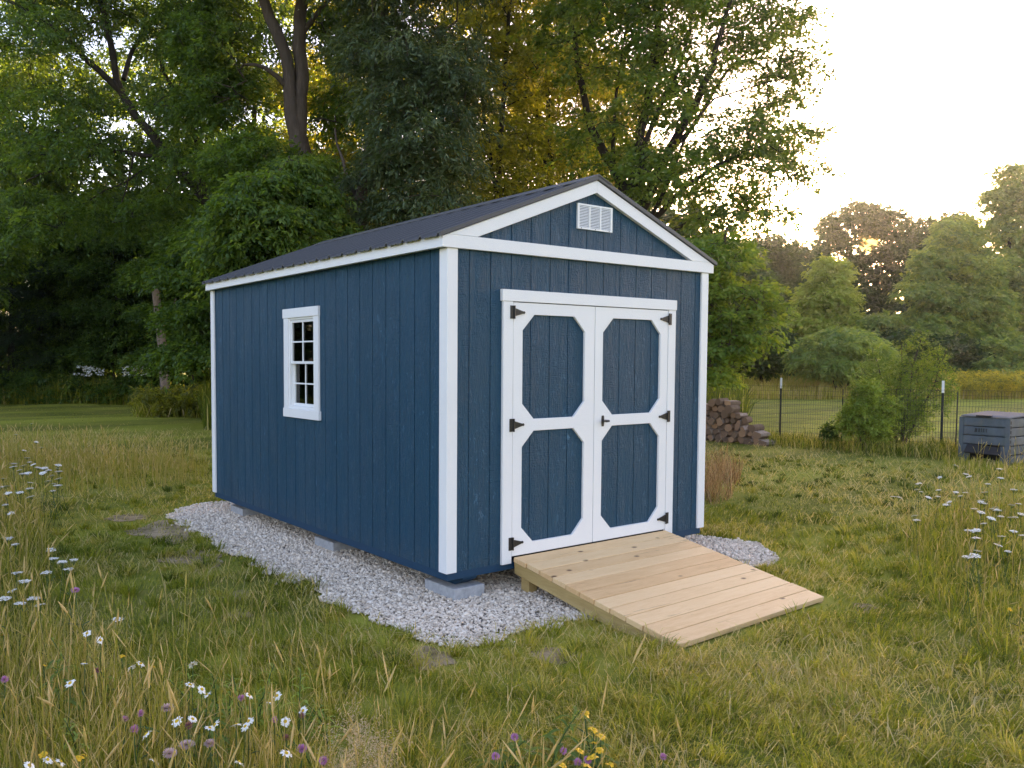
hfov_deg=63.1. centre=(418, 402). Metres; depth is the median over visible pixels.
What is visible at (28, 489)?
umbel flower
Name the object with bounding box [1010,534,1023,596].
umbel flower
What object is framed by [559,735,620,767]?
leafy weed
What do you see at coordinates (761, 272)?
tree
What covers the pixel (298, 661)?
grass stalks
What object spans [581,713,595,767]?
yellow flower
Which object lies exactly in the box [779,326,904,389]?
sumac shrub
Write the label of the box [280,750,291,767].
daisy
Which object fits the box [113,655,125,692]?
yellow flower
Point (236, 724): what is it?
daisy
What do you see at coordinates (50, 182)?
woodland tree
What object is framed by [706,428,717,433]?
firewood log
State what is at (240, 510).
concrete block
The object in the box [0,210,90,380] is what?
pine tree
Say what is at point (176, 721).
daisy
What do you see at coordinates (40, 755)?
yellow flower
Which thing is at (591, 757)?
yellow flower
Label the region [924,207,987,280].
tree
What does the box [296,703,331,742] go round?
leafy weed
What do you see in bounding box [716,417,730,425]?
firewood log
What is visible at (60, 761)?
daisy
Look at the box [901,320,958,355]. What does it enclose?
field shrub
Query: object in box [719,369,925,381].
field grass
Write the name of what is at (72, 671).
tall meadow grass
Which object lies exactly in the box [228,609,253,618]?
bare soil
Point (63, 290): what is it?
woodland sapling
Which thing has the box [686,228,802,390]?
leafy tree
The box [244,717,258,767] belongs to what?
daisy
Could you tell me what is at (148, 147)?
woodland tree
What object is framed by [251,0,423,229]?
woodland tree
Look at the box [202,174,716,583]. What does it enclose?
shed
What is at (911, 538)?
umbel flower
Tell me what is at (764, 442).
firewood log
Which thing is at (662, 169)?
broadleaf tree
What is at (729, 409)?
firewood log
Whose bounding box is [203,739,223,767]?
purple clover flower
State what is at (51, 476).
umbel flower
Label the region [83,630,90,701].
daisy
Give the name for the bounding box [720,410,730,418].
firewood log
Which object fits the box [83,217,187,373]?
woodland sapling
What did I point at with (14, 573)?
umbel flower
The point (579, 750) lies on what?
yellow flower
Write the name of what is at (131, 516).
bare soil
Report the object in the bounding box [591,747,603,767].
yellow flower
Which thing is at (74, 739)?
leafy weed
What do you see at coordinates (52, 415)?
ground
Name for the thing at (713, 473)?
brown weeds
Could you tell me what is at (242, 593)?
bare soil
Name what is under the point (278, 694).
daisy
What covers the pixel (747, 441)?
firewood log
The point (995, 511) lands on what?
umbel flower
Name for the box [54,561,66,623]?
umbel flower
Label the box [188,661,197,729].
daisy
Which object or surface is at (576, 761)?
clover
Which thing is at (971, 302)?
tree
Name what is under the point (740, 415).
firewood log
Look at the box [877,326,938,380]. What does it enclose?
field shrub
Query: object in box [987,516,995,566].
umbel flower
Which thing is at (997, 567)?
umbel flower
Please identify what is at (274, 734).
clover
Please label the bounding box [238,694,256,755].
clover
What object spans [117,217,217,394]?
woodland sapling
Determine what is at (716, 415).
firewood log
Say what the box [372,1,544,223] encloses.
woodland tree
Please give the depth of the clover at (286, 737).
3.26 m
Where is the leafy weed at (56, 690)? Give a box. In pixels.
[36,659,88,735]
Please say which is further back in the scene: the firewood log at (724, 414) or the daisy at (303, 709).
the firewood log at (724, 414)
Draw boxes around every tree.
[0,0,63,309]
[0,0,131,371]
[0,0,319,260]
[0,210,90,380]
[67,0,233,372]
[150,0,381,228]
[167,0,328,226]
[167,154,368,303]
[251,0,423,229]
[284,0,524,230]
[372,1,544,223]
[418,0,585,209]
[473,0,632,201]
[503,1,681,220]
[509,0,847,249]
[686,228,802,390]
[715,248,781,375]
[745,231,809,373]
[779,236,827,316]
[781,252,866,340]
[809,197,916,315]
[885,212,1023,339]
[890,214,944,314]
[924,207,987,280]
[969,161,1023,338]
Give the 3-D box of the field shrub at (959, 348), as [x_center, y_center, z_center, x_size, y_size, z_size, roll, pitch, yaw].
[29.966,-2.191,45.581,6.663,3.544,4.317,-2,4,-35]
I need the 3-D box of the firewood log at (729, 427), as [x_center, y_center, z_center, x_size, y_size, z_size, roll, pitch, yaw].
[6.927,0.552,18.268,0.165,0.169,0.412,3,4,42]
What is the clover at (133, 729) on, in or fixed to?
on the ground at (52, 415)
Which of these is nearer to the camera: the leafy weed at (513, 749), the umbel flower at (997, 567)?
the leafy weed at (513, 749)
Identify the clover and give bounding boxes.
[0,675,8,741]
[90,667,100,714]
[112,715,128,767]
[130,724,137,765]
[134,709,149,767]
[185,721,191,767]
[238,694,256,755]
[268,717,277,759]
[279,734,289,767]
[297,744,306,767]
[300,712,308,763]
[319,756,326,766]
[491,752,499,766]
[508,733,518,767]
[560,748,566,758]
[574,758,581,767]
[584,755,591,767]
[659,754,665,767]
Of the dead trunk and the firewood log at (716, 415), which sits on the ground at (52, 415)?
the dead trunk
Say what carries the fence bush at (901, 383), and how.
on the ground at (52, 415)
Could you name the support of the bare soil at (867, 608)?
on the ground at (52, 415)
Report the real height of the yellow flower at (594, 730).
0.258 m
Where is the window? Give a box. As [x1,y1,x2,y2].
[282,306,320,420]
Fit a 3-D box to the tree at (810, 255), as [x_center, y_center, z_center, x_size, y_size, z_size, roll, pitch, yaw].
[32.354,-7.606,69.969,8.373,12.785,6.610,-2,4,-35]
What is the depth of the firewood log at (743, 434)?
17.93 m
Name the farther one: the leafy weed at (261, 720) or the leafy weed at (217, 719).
the leafy weed at (261, 720)
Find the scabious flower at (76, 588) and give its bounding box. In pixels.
[68,587,106,670]
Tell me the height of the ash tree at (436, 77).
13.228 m
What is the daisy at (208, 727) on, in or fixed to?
on the ground at (52, 415)
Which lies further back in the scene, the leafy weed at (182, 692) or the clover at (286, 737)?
the leafy weed at (182, 692)
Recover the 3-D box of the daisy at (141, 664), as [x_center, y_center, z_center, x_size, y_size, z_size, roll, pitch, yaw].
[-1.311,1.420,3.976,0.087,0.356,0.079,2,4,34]
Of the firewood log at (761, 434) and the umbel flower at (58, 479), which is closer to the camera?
the umbel flower at (58, 479)
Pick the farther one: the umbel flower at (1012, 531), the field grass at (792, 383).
the field grass at (792, 383)
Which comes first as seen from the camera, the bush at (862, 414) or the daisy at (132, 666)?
the daisy at (132, 666)
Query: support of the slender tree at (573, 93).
on the ground at (52, 415)
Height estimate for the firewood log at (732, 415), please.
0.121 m
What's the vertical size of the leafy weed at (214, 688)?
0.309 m
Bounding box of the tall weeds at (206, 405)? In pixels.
[190,367,757,429]
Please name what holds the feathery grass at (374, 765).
on the ground at (52, 415)
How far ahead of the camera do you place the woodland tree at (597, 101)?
32.16 m
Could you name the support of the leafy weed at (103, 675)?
on the ground at (52, 415)
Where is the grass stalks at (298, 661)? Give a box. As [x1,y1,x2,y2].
[159,554,701,767]
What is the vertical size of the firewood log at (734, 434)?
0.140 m
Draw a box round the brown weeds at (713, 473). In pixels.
[704,435,755,504]
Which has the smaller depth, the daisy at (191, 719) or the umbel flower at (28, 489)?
the daisy at (191, 719)
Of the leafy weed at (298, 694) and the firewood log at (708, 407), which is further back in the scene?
the firewood log at (708, 407)
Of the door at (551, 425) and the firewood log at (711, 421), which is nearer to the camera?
the door at (551, 425)
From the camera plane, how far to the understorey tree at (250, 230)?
16.07 m
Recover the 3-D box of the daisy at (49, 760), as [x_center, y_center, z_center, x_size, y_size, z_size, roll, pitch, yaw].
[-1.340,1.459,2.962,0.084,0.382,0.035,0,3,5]
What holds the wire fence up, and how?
on the ground at (52, 415)
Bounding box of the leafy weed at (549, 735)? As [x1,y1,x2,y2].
[522,706,591,767]
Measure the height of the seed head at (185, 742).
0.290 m
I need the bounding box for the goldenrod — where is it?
[932,368,1023,395]
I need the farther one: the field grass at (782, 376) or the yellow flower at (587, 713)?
the field grass at (782, 376)
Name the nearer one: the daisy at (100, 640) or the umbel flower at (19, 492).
the daisy at (100, 640)
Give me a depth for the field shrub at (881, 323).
47.73 m
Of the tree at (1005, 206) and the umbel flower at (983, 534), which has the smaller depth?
the umbel flower at (983, 534)
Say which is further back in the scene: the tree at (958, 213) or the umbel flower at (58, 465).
the tree at (958, 213)
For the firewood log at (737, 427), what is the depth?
18.05 m
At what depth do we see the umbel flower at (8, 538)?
6.19 m
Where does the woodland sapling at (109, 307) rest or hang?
on the ground at (52, 415)
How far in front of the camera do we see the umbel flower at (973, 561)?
5.98 m
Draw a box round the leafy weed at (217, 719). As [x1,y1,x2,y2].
[204,717,240,767]
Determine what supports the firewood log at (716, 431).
on the firewood log at (718, 437)
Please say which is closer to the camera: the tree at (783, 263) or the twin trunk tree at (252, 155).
the twin trunk tree at (252, 155)
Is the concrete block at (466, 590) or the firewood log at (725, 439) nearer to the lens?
the concrete block at (466, 590)
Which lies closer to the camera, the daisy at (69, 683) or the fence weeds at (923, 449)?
the daisy at (69, 683)
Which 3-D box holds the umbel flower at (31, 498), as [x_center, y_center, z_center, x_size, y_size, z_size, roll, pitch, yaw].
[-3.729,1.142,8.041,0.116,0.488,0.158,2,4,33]
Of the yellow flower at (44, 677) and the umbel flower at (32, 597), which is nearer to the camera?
the yellow flower at (44, 677)
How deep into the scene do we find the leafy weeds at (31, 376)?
34.04 m
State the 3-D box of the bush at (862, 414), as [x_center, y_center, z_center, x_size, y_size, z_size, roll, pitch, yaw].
[8.992,0.254,16.612,1.660,1.552,1.073,0,3,-1]
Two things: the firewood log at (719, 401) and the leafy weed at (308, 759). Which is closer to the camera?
the leafy weed at (308, 759)
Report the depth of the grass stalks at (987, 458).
13.85 m
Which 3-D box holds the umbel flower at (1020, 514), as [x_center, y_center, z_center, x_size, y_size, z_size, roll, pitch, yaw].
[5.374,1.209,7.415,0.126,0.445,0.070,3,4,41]
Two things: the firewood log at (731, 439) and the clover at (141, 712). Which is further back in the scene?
the firewood log at (731, 439)
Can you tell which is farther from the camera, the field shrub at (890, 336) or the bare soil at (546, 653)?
the field shrub at (890, 336)
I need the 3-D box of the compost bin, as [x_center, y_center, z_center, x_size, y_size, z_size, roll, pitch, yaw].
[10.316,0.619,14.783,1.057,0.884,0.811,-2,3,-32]
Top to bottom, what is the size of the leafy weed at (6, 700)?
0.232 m
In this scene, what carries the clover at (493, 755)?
on the ground at (52, 415)
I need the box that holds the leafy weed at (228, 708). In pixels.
[210,674,244,724]
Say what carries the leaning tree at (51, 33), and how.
on the ground at (52, 415)
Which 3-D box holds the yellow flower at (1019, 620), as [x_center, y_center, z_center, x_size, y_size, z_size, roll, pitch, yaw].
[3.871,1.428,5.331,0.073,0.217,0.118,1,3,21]
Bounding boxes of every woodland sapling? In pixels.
[0,220,135,377]
[34,221,179,383]
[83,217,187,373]
[106,216,207,379]
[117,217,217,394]
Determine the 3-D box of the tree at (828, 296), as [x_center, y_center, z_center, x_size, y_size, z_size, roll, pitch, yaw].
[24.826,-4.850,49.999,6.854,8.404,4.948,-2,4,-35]
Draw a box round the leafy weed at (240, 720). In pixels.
[222,675,259,745]
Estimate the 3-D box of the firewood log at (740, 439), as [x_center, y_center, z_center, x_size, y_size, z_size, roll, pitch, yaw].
[7.203,0.804,18.129,0.460,0.187,0.179,-2,4,-35]
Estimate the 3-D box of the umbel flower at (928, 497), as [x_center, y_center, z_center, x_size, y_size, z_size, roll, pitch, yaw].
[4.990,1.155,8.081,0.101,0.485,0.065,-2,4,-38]
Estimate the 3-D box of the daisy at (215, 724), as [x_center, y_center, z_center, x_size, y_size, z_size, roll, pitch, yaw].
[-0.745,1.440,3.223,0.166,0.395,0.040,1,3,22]
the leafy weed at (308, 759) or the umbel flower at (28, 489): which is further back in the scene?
the umbel flower at (28, 489)
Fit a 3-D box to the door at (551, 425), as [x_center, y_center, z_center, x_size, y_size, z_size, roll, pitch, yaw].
[1.070,0.202,6.598,0.928,1.959,0.056,-2,4,-35]
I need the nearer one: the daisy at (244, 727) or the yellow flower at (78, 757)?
the yellow flower at (78, 757)
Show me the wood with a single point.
(670, 213)
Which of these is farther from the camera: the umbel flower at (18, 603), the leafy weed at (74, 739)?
the umbel flower at (18, 603)
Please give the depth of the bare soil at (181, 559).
7.45 m
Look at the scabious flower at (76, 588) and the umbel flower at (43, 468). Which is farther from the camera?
the umbel flower at (43, 468)
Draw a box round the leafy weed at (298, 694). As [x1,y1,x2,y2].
[280,668,318,741]
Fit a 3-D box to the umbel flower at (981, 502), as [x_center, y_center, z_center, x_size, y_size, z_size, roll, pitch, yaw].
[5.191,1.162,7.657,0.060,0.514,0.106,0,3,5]
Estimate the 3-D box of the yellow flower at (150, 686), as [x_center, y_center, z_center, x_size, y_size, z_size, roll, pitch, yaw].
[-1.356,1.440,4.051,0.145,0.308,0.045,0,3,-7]
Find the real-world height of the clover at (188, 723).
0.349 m
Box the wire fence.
[706,378,1023,447]
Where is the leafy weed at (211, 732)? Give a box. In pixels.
[177,704,230,757]
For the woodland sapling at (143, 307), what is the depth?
32.28 m
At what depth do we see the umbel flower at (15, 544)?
6.07 m
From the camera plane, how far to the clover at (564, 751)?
3.41 m
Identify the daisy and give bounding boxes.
[24,761,34,767]
[43,756,52,767]
[55,759,64,766]
[61,679,75,758]
[81,662,87,730]
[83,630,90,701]
[96,636,103,696]
[127,664,142,735]
[138,661,151,718]
[143,731,148,767]
[171,716,182,767]
[183,682,196,734]
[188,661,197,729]
[188,715,198,764]
[193,685,204,761]
[196,692,209,758]
[205,726,214,767]
[211,721,219,767]
[230,723,242,767]
[241,722,249,767]
[244,693,256,765]
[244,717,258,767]
[273,691,291,762]
[279,717,290,767]
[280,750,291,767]
[299,706,310,760]
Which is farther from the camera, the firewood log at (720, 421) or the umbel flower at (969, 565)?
the firewood log at (720, 421)
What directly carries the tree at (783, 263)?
on the ground at (52, 415)
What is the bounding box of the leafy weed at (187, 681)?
[176,660,208,711]
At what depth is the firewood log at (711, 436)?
18.46 m
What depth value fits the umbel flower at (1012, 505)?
7.52 m
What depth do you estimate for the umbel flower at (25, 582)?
4.95 m
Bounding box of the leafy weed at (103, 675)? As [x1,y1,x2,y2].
[85,653,124,697]
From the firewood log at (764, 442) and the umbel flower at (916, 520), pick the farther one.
the firewood log at (764, 442)
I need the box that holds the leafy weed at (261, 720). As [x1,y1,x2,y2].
[241,663,280,732]
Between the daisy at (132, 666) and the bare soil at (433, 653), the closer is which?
the daisy at (132, 666)
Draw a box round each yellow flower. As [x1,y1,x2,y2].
[38,751,47,767]
[42,664,56,700]
[73,755,83,766]
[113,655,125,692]
[133,666,154,709]
[555,761,566,767]
[575,748,583,767]
[578,711,590,748]
[579,727,597,763]
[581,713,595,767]
[586,753,598,767]
[589,733,605,767]
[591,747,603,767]
[1012,607,1023,632]
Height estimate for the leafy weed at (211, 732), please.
0.234 m
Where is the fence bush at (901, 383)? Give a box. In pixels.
[847,330,962,443]
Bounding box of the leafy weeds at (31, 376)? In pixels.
[0,364,185,404]
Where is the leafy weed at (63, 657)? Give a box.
[50,637,88,690]
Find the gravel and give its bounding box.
[166,500,778,647]
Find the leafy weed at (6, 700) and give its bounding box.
[0,681,23,716]
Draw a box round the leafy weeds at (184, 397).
[128,377,209,417]
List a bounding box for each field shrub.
[724,323,799,382]
[848,309,908,335]
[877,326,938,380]
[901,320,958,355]
[915,331,995,380]
[967,334,1023,372]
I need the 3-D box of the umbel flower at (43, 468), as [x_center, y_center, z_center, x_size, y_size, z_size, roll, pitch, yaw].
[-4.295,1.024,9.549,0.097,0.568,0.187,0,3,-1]
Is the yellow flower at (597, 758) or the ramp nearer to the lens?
the yellow flower at (597, 758)
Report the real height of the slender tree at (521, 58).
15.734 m
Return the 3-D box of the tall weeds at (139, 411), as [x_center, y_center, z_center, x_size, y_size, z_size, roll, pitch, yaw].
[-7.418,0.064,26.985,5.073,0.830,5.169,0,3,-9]
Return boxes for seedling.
[818,420,842,448]
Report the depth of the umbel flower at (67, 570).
5.42 m
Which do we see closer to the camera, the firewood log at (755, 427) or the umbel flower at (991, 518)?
the umbel flower at (991, 518)
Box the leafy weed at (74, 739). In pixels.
[59,718,93,764]
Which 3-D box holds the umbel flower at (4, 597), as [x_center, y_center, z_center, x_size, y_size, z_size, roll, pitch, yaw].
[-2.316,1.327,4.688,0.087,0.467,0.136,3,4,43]
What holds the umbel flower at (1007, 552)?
on the ground at (52, 415)
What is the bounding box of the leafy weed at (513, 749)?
[472,734,534,767]
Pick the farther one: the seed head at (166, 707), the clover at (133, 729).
the seed head at (166, 707)
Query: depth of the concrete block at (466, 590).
6.26 m
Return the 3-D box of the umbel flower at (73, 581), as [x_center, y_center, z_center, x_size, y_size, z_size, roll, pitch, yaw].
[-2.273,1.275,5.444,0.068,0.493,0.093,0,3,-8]
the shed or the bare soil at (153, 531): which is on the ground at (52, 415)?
the bare soil at (153, 531)
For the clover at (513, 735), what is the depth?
3.50 m
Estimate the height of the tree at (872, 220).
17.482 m
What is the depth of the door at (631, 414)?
7.14 m
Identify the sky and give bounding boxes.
[0,0,1023,313]
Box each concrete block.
[231,504,260,515]
[315,535,353,550]
[425,577,483,600]
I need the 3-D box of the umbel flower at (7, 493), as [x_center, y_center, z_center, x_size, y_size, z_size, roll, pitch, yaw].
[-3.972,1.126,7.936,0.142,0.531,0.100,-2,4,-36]
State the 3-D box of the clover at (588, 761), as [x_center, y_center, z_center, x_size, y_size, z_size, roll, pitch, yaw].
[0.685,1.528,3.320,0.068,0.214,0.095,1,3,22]
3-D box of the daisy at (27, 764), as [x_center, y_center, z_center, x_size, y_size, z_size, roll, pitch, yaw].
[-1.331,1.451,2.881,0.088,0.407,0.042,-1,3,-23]
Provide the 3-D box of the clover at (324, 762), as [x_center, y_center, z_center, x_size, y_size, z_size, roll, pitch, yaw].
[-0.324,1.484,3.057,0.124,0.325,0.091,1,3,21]
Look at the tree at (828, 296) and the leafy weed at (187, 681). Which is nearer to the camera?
the leafy weed at (187, 681)
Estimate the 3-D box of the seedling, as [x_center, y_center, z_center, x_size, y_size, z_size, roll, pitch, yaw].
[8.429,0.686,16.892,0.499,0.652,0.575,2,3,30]
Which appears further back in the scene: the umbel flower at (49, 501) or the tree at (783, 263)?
the tree at (783, 263)
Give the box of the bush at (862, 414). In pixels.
[827,377,905,450]
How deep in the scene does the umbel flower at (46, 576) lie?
5.16 m
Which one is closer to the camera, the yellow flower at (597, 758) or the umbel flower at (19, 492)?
the yellow flower at (597, 758)
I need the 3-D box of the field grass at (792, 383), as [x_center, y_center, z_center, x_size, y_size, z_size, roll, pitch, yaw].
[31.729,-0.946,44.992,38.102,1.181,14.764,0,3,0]
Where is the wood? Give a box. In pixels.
[0,121,1012,387]
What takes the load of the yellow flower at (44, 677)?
on the ground at (52, 415)
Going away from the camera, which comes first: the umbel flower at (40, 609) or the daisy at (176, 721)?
the daisy at (176, 721)
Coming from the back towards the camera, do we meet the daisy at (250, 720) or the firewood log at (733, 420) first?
the firewood log at (733, 420)
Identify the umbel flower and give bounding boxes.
[0,596,11,649]
[2,492,11,533]
[4,571,22,620]
[6,536,14,586]
[8,589,20,645]
[12,543,20,592]
[14,602,26,688]
[16,491,25,528]
[18,579,29,644]
[25,487,36,531]
[25,596,37,649]
[26,495,42,537]
[34,603,48,662]
[39,472,47,522]
[41,571,51,615]
[42,467,50,508]
[43,557,57,606]
[44,480,53,525]
[48,484,60,526]
[50,475,62,527]
[54,464,61,508]
[54,478,62,522]
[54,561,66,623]
[56,471,70,516]
[57,560,71,604]
[63,567,73,635]
[68,558,77,627]
[112,617,129,668]
[906,514,918,569]
[913,519,925,582]
[917,482,921,519]
[925,496,931,534]
[959,553,980,621]
[962,537,979,606]
[962,555,976,627]
[964,529,974,596]
[970,511,984,561]
[972,528,983,593]
[973,550,984,615]
[974,500,983,551]
[981,523,987,562]
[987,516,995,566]
[989,508,1002,564]
[991,509,999,558]
[993,543,1002,593]
[995,535,1010,592]
[1000,504,1014,555]
[1000,550,1010,610]
[1001,530,1017,580]
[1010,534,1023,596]
[1013,513,1023,549]
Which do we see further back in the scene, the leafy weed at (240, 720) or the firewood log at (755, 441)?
the firewood log at (755, 441)
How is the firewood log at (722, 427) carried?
on the firewood log at (716, 431)
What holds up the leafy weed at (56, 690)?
on the ground at (52, 415)
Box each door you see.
[509,302,594,555]
[592,307,671,541]
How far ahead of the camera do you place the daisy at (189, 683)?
3.76 m
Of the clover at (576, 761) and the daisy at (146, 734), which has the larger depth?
the clover at (576, 761)
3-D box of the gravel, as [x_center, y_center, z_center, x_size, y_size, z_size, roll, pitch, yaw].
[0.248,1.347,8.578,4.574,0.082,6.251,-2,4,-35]
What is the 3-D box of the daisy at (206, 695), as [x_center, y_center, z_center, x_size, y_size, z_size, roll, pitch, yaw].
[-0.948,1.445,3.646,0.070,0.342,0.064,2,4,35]
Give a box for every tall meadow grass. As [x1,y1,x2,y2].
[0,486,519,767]
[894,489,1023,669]
[940,451,1023,479]
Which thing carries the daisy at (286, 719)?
on the ground at (52, 415)
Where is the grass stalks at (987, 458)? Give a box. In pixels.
[933,436,1023,473]
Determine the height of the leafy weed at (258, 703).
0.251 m
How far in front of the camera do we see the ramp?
6.10 m
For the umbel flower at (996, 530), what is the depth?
7.29 m
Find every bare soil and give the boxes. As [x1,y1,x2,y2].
[104,513,148,520]
[124,520,190,543]
[155,550,222,567]
[223,590,261,598]
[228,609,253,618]
[410,646,456,669]
[529,647,583,664]
[853,603,888,613]
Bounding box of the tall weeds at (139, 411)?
[127,397,202,417]
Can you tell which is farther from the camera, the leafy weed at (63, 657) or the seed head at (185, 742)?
the leafy weed at (63, 657)
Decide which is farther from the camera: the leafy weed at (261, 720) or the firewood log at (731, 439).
the firewood log at (731, 439)
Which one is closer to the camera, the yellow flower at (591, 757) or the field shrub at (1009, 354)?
the yellow flower at (591, 757)
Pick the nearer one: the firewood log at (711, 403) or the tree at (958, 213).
the firewood log at (711, 403)
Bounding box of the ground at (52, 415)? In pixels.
[0,373,1023,767]
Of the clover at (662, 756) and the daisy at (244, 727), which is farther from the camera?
the clover at (662, 756)
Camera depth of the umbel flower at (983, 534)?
7.10 m
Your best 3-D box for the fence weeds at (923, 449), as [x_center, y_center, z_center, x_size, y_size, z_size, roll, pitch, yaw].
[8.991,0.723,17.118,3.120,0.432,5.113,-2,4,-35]
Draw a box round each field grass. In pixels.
[707,375,1023,399]
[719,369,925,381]
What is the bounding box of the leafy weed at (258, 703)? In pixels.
[234,688,273,733]
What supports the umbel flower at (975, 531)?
on the ground at (52, 415)
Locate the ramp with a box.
[514,530,823,650]
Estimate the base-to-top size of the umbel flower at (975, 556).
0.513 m
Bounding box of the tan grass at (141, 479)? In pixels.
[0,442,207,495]
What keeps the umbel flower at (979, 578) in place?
on the ground at (52, 415)
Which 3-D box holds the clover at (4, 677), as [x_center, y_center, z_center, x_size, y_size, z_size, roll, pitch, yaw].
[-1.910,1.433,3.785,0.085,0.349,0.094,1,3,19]
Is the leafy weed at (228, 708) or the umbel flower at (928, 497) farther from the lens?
the umbel flower at (928, 497)
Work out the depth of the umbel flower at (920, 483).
8.67 m
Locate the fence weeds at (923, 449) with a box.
[766,422,969,461]
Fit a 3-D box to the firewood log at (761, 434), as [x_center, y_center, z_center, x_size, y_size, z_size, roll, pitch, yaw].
[7.403,0.695,17.834,0.409,0.170,0.201,-2,4,-39]
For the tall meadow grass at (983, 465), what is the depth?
13.58 m
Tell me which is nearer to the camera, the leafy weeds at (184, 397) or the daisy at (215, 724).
the daisy at (215, 724)
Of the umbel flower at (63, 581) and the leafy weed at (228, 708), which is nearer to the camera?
the leafy weed at (228, 708)
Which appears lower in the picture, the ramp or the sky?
the ramp
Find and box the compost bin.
[958,411,1023,464]
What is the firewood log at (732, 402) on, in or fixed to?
on the firewood log at (729, 409)
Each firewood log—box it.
[706,404,711,410]
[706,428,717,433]
[707,417,717,424]
[707,434,716,440]
[708,399,718,406]
[713,412,720,418]
[713,429,721,434]
[715,398,728,404]
[715,434,722,441]
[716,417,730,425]
[717,405,725,411]
[717,424,725,429]
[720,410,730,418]
[721,430,731,436]
[722,437,738,442]
[724,400,740,405]
[725,405,739,413]
[725,423,735,431]
[728,437,737,442]
[730,412,741,417]
[730,418,742,423]
[731,431,738,437]
[734,424,748,430]
[735,413,747,418]
[737,436,752,443]
[738,430,750,436]
[740,426,747,431]
[742,416,752,423]
[743,439,753,444]
[748,424,764,431]
[752,430,769,438]
[753,438,762,444]
[758,439,774,445]
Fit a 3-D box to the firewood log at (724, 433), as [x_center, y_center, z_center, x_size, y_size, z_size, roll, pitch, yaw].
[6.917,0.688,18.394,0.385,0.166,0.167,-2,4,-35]
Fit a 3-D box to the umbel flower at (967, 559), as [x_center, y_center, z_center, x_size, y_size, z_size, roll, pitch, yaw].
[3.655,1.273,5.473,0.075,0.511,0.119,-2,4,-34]
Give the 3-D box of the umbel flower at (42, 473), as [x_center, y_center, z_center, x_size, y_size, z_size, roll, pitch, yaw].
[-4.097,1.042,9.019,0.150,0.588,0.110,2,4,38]
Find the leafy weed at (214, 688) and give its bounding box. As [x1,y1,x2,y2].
[201,673,230,719]
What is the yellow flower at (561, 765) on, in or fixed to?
on the ground at (52, 415)
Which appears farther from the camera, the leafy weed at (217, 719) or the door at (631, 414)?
the door at (631, 414)
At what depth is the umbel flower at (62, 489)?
9.28 m
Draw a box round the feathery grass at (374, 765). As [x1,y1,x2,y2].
[313,691,412,767]
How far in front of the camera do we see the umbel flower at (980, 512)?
7.11 m
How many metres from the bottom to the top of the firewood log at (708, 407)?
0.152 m
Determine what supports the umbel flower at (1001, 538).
on the ground at (52, 415)
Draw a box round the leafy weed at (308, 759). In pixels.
[285,739,318,767]
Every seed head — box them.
[137,703,173,743]
[162,747,177,767]
[180,739,195,767]
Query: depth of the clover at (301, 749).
3.16 m
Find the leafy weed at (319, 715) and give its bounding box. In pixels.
[302,699,353,746]
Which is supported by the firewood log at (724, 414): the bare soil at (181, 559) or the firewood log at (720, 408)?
the firewood log at (720, 408)
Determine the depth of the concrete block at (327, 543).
7.78 m
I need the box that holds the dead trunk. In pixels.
[152,289,175,388]
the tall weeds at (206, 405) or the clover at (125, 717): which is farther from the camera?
the tall weeds at (206, 405)
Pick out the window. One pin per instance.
(301, 325)
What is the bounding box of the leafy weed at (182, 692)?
[165,679,213,732]
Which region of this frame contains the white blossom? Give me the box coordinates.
[73,365,149,376]
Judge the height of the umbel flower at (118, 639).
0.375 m
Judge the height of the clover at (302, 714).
0.339 m
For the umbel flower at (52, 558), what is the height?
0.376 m
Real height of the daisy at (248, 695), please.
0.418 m
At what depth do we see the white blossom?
34.01 m
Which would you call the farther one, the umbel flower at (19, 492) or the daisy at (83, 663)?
the umbel flower at (19, 492)
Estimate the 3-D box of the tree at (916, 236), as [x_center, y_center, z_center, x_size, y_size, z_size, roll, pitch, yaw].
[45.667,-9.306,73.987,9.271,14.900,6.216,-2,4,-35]

